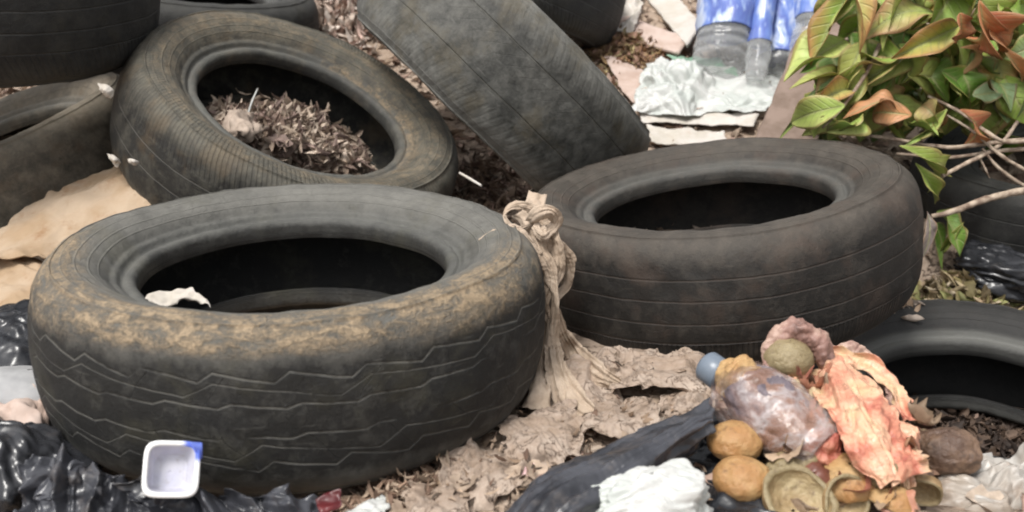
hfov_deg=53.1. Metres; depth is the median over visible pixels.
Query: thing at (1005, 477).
milky plastic bag
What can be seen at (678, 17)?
pale board
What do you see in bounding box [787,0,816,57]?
water bottle
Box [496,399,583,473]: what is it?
crumpled paper
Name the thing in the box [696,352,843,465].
crushed bottle
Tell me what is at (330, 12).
pinkish dead leaves
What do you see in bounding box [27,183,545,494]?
car tyre
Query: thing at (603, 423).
crumpled paper
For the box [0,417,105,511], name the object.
black bag
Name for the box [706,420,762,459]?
orange fruit
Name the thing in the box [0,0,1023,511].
ground
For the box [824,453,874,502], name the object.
fruit half
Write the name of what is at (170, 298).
pale twisted scrap
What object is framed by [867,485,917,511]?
peel
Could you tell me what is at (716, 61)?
paper scrap
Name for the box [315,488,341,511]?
red wrapper scrap
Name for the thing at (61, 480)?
black plastic sheet
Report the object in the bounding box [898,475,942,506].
fruit half
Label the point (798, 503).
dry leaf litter
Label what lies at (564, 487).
black bag
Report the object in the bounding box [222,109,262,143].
pale paper crumple
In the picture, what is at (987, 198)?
dry twigs
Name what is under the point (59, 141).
car tyre
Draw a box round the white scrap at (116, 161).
[107,154,120,167]
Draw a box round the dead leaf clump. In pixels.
[574,25,728,89]
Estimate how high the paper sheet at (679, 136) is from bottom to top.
0.037 m
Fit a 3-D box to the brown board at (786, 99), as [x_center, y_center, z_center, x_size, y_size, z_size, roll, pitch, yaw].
[0.659,-0.393,2.324,0.129,0.229,0.423,7,20,21]
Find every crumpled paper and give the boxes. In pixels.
[401,480,474,511]
[438,437,525,511]
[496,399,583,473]
[542,346,623,405]
[561,393,661,438]
[609,345,707,392]
[658,385,719,418]
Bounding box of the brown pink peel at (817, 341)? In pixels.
[760,316,899,412]
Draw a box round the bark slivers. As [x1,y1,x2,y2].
[317,458,530,511]
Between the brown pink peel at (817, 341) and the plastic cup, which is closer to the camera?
the plastic cup
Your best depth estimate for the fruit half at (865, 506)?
1.03 m
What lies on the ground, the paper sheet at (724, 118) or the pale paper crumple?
the paper sheet at (724, 118)
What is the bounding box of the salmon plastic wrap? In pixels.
[788,345,932,488]
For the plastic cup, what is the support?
on the black plastic sheet at (61, 480)
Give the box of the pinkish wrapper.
[0,383,48,424]
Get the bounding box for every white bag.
[591,458,713,511]
[632,56,784,115]
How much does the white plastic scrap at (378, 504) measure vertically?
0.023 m
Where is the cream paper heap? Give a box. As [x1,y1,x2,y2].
[617,0,643,32]
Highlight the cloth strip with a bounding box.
[479,190,621,415]
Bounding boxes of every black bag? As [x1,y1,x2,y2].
[0,299,31,366]
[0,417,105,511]
[505,397,776,511]
[953,239,1023,303]
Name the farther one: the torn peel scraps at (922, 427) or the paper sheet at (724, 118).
the paper sheet at (724, 118)
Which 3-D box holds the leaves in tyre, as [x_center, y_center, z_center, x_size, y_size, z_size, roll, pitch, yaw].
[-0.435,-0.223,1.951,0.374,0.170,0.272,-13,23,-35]
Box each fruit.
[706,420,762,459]
[712,455,769,501]
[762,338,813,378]
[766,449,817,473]
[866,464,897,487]
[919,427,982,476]
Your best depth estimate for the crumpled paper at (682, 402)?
1.27 m
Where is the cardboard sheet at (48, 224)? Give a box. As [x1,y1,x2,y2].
[0,166,150,305]
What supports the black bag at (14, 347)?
on the ground
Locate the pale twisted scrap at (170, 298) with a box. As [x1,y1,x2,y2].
[145,287,210,307]
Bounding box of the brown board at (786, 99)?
[756,24,839,138]
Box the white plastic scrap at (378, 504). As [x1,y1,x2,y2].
[345,494,390,511]
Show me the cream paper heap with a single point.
(632, 8)
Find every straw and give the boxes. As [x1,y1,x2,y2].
[248,88,257,111]
[459,172,481,186]
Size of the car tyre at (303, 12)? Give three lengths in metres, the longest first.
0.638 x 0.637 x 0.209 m
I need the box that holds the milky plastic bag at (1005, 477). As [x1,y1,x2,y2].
[935,442,1023,511]
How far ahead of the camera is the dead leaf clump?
2.59 m
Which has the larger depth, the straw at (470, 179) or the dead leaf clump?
the dead leaf clump
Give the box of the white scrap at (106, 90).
[98,83,113,97]
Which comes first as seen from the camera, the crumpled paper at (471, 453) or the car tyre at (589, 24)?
the crumpled paper at (471, 453)
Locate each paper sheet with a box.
[604,56,702,108]
[640,112,758,126]
[646,124,726,144]
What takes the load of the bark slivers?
on the ground
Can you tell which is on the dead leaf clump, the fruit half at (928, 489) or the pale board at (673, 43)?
the pale board at (673, 43)
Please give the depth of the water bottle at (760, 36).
2.45 m
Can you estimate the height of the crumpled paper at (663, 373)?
0.034 m
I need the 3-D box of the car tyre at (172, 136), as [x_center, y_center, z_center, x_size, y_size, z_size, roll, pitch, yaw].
[-0.416,-0.220,1.925,0.637,0.209,0.636,39,33,17]
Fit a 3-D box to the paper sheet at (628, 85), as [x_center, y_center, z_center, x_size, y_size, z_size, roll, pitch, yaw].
[0.308,-0.412,2.451,0.120,0.096,0.317,-11,22,-30]
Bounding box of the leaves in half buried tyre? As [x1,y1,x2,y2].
[905,257,1023,458]
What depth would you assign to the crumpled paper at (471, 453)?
1.10 m
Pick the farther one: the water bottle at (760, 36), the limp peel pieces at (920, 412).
the water bottle at (760, 36)
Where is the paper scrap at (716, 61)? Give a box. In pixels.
[665,54,737,75]
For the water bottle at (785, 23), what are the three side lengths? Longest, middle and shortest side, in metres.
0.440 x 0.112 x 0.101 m
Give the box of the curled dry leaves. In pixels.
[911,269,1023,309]
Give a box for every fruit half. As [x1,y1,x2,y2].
[762,464,838,511]
[822,474,870,511]
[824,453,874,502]
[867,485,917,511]
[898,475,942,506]
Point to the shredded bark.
(493, 200)
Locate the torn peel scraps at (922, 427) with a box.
[769,413,938,503]
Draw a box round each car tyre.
[0,0,159,87]
[0,72,118,227]
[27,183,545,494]
[110,10,458,204]
[112,0,318,74]
[357,0,649,192]
[532,0,625,48]
[538,137,923,364]
[813,299,1023,458]
[909,123,1023,252]
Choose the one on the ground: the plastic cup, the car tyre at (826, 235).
the car tyre at (826, 235)
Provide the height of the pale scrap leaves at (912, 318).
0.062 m
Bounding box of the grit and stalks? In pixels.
[407,361,719,506]
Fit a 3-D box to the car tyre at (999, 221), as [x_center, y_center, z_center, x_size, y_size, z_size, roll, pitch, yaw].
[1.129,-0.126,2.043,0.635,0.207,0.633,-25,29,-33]
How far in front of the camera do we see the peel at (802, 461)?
1.06 m
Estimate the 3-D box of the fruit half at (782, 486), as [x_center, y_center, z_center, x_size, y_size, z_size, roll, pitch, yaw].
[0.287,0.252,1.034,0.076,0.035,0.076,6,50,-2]
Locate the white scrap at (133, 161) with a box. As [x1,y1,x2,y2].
[128,158,138,165]
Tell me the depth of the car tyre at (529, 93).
1.81 m
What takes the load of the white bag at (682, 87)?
on the paper sheet at (724, 118)
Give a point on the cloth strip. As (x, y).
(555, 379)
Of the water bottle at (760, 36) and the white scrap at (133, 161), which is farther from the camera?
the water bottle at (760, 36)
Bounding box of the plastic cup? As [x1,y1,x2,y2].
[141,440,201,497]
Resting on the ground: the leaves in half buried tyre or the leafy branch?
the leaves in half buried tyre
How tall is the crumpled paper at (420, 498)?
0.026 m
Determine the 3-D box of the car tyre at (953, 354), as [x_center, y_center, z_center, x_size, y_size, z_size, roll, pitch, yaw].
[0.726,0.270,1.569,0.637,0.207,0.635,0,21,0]
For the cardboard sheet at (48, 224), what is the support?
on the ground
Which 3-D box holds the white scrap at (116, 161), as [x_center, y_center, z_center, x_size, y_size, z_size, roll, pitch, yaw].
[-0.671,-0.159,1.718,0.028,0.023,0.012,7,20,20]
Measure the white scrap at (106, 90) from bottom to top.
0.024 m
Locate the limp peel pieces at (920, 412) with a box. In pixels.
[764,362,941,511]
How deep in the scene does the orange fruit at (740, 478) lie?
1.04 m
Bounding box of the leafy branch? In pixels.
[780,0,1023,269]
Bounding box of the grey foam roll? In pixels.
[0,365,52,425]
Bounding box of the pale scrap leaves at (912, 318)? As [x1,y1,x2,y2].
[901,297,924,321]
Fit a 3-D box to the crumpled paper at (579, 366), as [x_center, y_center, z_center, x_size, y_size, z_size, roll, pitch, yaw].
[0.091,0.158,1.346,0.115,0.036,0.166,0,18,0]
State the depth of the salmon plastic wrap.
1.08 m
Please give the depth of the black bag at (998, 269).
1.83 m
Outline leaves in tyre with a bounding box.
[206,87,377,174]
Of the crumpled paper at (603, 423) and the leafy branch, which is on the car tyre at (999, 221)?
the leafy branch
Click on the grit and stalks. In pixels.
(584, 450)
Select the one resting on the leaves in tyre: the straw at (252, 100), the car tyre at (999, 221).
the straw at (252, 100)
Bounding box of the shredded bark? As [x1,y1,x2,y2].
[451,134,536,222]
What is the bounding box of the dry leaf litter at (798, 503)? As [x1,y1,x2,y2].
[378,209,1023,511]
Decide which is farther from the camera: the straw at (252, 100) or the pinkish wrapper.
the straw at (252, 100)
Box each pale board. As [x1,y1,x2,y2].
[619,16,684,55]
[647,0,696,47]
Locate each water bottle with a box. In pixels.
[692,0,755,74]
[745,0,776,81]
[756,0,805,68]
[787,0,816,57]
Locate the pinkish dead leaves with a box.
[314,0,398,61]
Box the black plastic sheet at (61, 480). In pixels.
[13,443,318,511]
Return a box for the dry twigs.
[862,120,1023,217]
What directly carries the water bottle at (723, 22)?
on the white bag at (682, 87)

